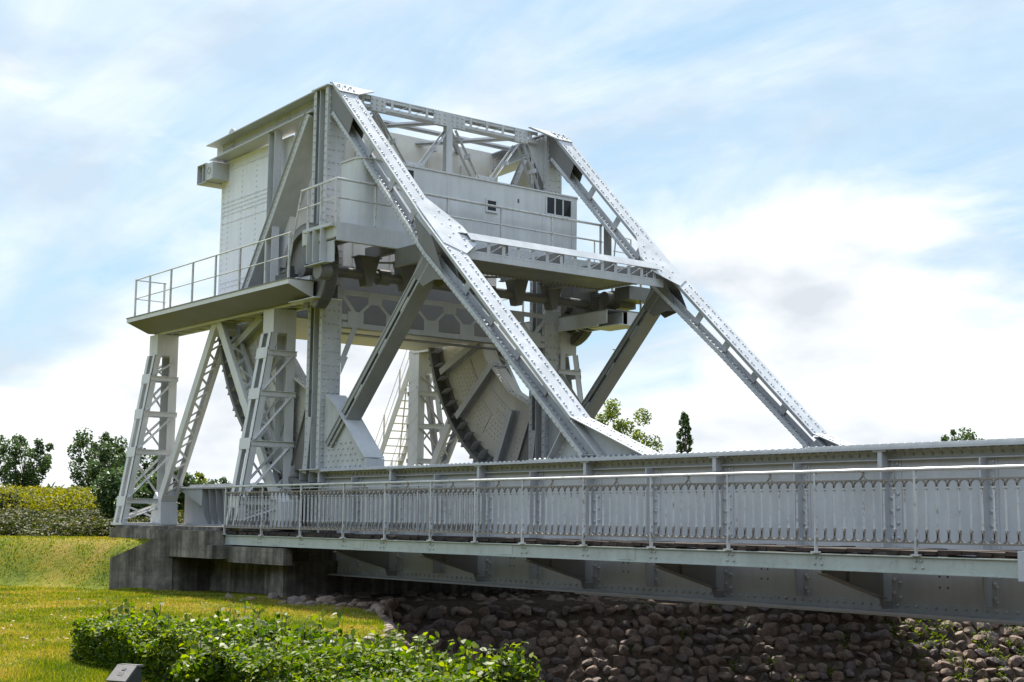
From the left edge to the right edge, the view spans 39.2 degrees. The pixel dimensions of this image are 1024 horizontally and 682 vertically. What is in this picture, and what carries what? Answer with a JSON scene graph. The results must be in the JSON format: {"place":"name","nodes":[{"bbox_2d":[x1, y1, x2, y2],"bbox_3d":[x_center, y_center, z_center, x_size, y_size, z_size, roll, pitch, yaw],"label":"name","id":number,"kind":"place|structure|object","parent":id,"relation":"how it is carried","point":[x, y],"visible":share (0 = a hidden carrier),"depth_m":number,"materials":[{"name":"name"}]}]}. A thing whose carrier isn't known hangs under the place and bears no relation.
{"place":"outdoors","nodes":[
{"label":"outdoors","id":0,"kind":"place"},
{"bbox_2d":[1,593,331,646],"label":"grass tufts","id":1,"kind":"object","parent":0,"point":[12,610],"visible":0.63,"depth_m":27.61,"materials":[{"name":"green plant"}]},
{"bbox_2d":[0,535,388,681],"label":"lawn grass","id":2,"kind":"structure","parent":0,"point":[37,672],"depth_m":28.00,"materials":[{"name":"green plant"}]},
{"bbox_2d":[0,535,1023,681],"bbox_3d":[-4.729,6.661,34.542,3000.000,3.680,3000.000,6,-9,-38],"label":"ground","id":3,"kind":"structure","parent":0,"point":[510,606],"depth_m":31.92,"materials":[{"name":"green plant"}]},
{"bbox_2d":[0,492,27,509],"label":"scrub bush","id":4,"kind":"object","parent":3,"relation":"on","point":[16,502],"visible":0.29,"depth_m":60.55,"materials":[{"name":"green plant"}]},
{"bbox_2d":[0,433,53,489],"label":"broadleaf tree","id":5,"kind":"object","parent":3,"relation":"on","point":[29,474],"visible":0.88,"depth_m":108.76,"materials":[{"name":"green plant"}]},
{"bbox_2d":[4,481,76,489],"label":"distant woodland","id":6,"kind":"object","parent":3,"relation":"on","point":[50,486],"depth_m":193.78,"materials":[{"name":"green plant"}]},
{"bbox_2d":[0,507,183,536],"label":"bramble thicket","id":7,"kind":"object","parent":3,"relation":"on","point":[20,521],"visible":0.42,"depth_m":46.16,"materials":[{"name":"green plant"}]},
{"bbox_2d":[0,483,183,515],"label":"meadow scrub","id":8,"kind":"object","parent":3,"relation":"on","point":[72,497],"visible":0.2,"depth_m":60.85,"materials":[{"name":"green plant"}]},
{"bbox_2d":[66,427,127,487],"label":"broadleaf tree","id":9,"kind":"object","parent":3,"relation":"on","point":[80,444],"visible":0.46,"depth_m":88.84,"materials":[{"name":"green plant"}]},
{"bbox_2d":[85,441,139,487],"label":"broadleaf tree","id":10,"kind":"object","parent":3,"relation":"on","point":[104,453],"visible":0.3,"depth_m":74.81,"materials":[{"name":"green plant"}]},
{"bbox_2d":[91,466,141,514],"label":"scrub bush","id":11,"kind":"object","parent":3,"relation":"on","point":[109,484],"visible":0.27,"depth_m":50.19,"materials":[{"name":"green plant"}]},
{"bbox_2d":[106,664,143,681],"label":"plaque","id":12,"kind":"object","parent":3,"relation":"on","point":[126,673],"visible":1,"depth_m":13.18,"materials":[{"name":"stone"}]},
{"bbox_2d":[95,599,165,619],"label":"leafy shrub","id":13,"kind":"object","parent":3,"relation":"on","point":[127,611],"visible":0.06,"depth_m":18.93,"materials":[{"name":"green plant"}]},
{"bbox_2d":[138,448,157,481],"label":"broadleaf tree","id":14,"kind":"object","parent":3,"relation":"on","point":[154,458],"visible":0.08,"depth_m":64.59,"materials":[{"name":"green plant"}]},
{"bbox_2d":[113,467,196,518],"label":"scrub bush","id":15,"kind":"object","parent":3,"relation":"on","point":[145,490],"visible":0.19,"depth_m":49.33,"materials":[{"name":"green plant"}]},
{"bbox_2d":[124,610,208,643],"bbox_3d":[-4.145,3.604,17.298,1.127,0.742,1.121,6,-9,-38],"label":"leafy shrub","id":16,"kind":"object","parent":3,"relation":"on","point":[164,626],"visible":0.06,"depth_m":17.00,"materials":[{"name":"green plant"}]},
{"bbox_2d":[179,471,208,513],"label":"broadleaf tree","id":17,"kind":"object","parent":3,"relation":"on","point":[199,476],"visible":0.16,"depth_m":61.25,"materials":[{"name":"green plant"}]},
{"bbox_2d":[176,598,260,631],"bbox_3d":[-3.661,3.584,17.507,1.256,0.858,1.251,6,-9,-38],"label":"leafy shrub","id":18,"kind":"object","parent":3,"relation":"on","point":[215,621],"visible":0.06,"depth_m":17.34,"materials":[{"name":"green plant"}]},
{"bbox_2d":[207,476,230,483],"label":"broadleaf tree","id":19,"kind":"object","parent":3,"relation":"on","point":[223,480],"visible":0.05,"depth_m":66.34,"materials":[{"name":"green plant"}]},
{"bbox_2d":[170,620,286,681],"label":"leafy shrub","id":20,"kind":"object","parent":3,"relation":"on","point":[203,661],"visible":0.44,"depth_m":14.66,"materials":[{"name":"green plant"}]},
{"bbox_2d":[222,605,298,641],"bbox_3d":[-2.975,3.525,16.894,1.238,0.861,1.240,6,-9,-38],"label":"leafy shrub","id":21,"kind":"object","parent":3,"relation":"on","point":[283,623],"visible":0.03,"depth_m":16.82,"materials":[{"name":"green plant"}]},
{"bbox_2d":[69,614,482,681],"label":"clipped hedge","id":22,"kind":"object","parent":3,"relation":"on","point":[96,641],"visible":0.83,"depth_m":15.36,"materials":[{"name":"green plant"}]},
{"bbox_2d":[228,633,341,681],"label":"leafy shrub","id":23,"kind":"object","parent":3,"relation":"on","point":[288,641],"visible":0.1,"depth_m":14.29,"materials":[{"name":"green plant"}]},
{"bbox_2d":[258,610,345,646],"bbox_3d":[-2.437,3.507,16.488,1.270,0.834,1.281,6,-9,-38],"label":"leafy shrub","id":24,"kind":"object","parent":3,"relation":"on","point":[310,636],"visible":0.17,"depth_m":16.41,"materials":[{"name":"green plant"}]},
{"bbox_2d":[109,525,540,596],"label":"concrete pier","id":25,"kind":"structure","parent":3,"relation":"on","point":[185,557],"depth_m":35.79,"materials":[{"name":"grey concrete"}]},
{"bbox_2d":[111,231,342,527],"bbox_3d":[-7.694,1.345,38.033,1.650,7.082,9.950,6,-9,-38],"label":"walkway trestle","id":26,"kind":"object","parent":25,"relation":"on","point":[282,298],"visible":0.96,"depth_m":38.34,"materials":[{"name":"grey paint"}]},
{"bbox_2d":[178,483,317,527],"bbox_3d":[-7.081,4.407,38.610,0.680,1.150,7.750,6,-9,-38],"label":"track girder","id":27,"kind":"object","parent":25,"relation":"on","point":[204,504],"visible":0.45,"depth_m":39.87,"materials":[{"name":"grey metal"}]},
{"bbox_2d":[375,284,641,465],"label":"walkway trestle","id":28,"kind":"object","parent":25,"relation":"on","point":[419,378],"visible":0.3,"depth_m":45.41,"materials":[{"name":"grey paint"}]},
{"bbox_2d":[197,82,1023,625],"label":"bascule bridge","id":29,"kind":"structure","parent":25,"relation":"on","point":[409,242],"depth_m":32.75,"materials":[{"name":"grey paint"}]},
{"bbox_2d":[289,639,407,679],"bbox_3d":[-1.623,3.279,13.976,1.240,0.740,1.249,6,-9,-38],"label":"leafy shrub","id":30,"kind":"object","parent":3,"relation":"on","point":[401,644],"visible":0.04,"depth_m":13.96,"materials":[{"name":"green plant"}]},
{"bbox_2d":[304,622,393,649],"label":"leafy shrub","id":31,"kind":"object","parent":3,"relation":"on","point":[334,642],"visible":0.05,"depth_m":15.86,"materials":[{"name":"green plant"}]},
{"bbox_2d":[365,608,374,612],"bbox_3d":[-2.867,5.501,28.659,0.331,0.251,0.265,-30,8,-27],"label":"bank stone","id":32,"kind":"object","parent":3,"relation":"on","point":[371,610],"visible":0.31,"depth_m":28.61,"materials":[{"name":"grey stone"}]},
{"bbox_2d":[370,604,383,613],"bbox_3d":[-2.796,5.582,29.636,0.318,0.264,0.248,36,-7,9],"label":"bank stone","id":33,"kind":"object","parent":3,"relation":"on","point":[378,608],"visible":0.47,"depth_m":29.58,"materials":[{"name":"grey stone"}]},
{"bbox_2d":[379,615,389,621],"bbox_3d":[-2.548,5.519,28.096,0.316,0.307,0.230,-1,-7,14],"label":"bank stone","id":34,"kind":"object","parent":3,"relation":"on","point":[384,617],"visible":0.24,"depth_m":28.05,"materials":[{"name":"grey stone"}]},
{"bbox_2d":[380,634,396,640],"bbox_3d":[-2.054,4.947,23.617,0.227,0.228,0.305,-10,-41,37],"label":"bank stone","id":35,"kind":"object","parent":3,"relation":"on","point":[385,637],"visible":0.31,"depth_m":23.56,"materials":[{"name":"grey stone"}]},
{"bbox_2d":[382,628,395,636],"bbox_3d":[-2.099,4.973,24.350,0.232,0.200,0.266,-1,-7,10],"label":"bank stone","id":36,"kind":"object","parent":3,"relation":"on","point":[386,630],"visible":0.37,"depth_m":24.26,"materials":[{"name":"grey stone"}]},
{"bbox_2d":[338,628,439,659],"bbox_3d":[-1.315,3.423,15.297,1.260,0.752,1.228,6,-9,-38],"label":"leafy shrub","id":37,"kind":"object","parent":3,"relation":"on","point":[421,638],"visible":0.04,"depth_m":15.18,"materials":[{"name":"green plant"}]},
{"bbox_2d":[348,646,450,678],"bbox_3d":[-1.034,3.270,13.697,1.133,0.717,1.130,1,-7,-1],"label":"leafy shrub","id":38,"kind":"object","parent":3,"relation":"on","point":[421,670],"visible":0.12,"depth_m":13.65,"materials":[{"name":"green plant"}]},
{"bbox_2d":[395,632,486,677],"bbox_3d":[-0.862,3.408,14.893,1.199,0.732,1.204,6,-9,-38],"label":"leafy shrub","id":39,"kind":"object","parent":3,"relation":"on","point":[425,659],"visible":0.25,"depth_m":14.84,"materials":[{"name":"green plant"}]},
{"bbox_2d":[434,645,522,681],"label":"leafy shrub","id":40,"kind":"object","parent":3,"relation":"on","point":[482,671],"visible":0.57,"depth_m":14.44,"materials":[{"name":"green plant"}]},
{"bbox_2d":[490,642,544,681],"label":"leafy shrub","id":41,"kind":"object","parent":3,"relation":"on","point":[526,674],"visible":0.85,"depth_m":14.42,"materials":[{"name":"green plant"}]},
{"bbox_2d":[226,589,1023,681],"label":"stone pitching","id":42,"kind":"object","parent":3,"relation":"on","point":[578,644],"visible":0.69,"depth_m":31.34,"materials":[{"name":"grey stone"}]},
{"bbox_2d":[594,398,663,452],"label":"broadleaf tree","id":43,"kind":"object","parent":3,"relation":"on","point":[609,413],"visible":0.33,"depth_m":90.59,"materials":[{"name":"green plant"}]},
{"bbox_2d":[345,589,1023,681],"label":"bank weeds","id":44,"kind":"object","parent":3,"relation":"on","point":[915,643],"visible":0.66,"depth_m":31.48,"materials":[{"name":"green plant"}]},
{"bbox_2d":[676,411,693,452],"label":"poplar tree","id":45,"kind":"object","parent":3,"relation":"on","point":[684,419],"visible":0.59,"depth_m":149.91,"materials":[{"name":"green plant"}]},
{"bbox_2d":[940,427,983,440],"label":"broadleaf tree","id":46,"kind":"object","parent":3,"relation":"on","point":[968,435],"visible":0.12,"depth_m":120.02,"materials":[{"name":"green plant"}]},
{"bbox_2d":[0,0,1023,487],"label":"sky","id":47,"kind":"structure","parent":0,"point":[841,182],"materials":[{"name":"blue"}]}
]}

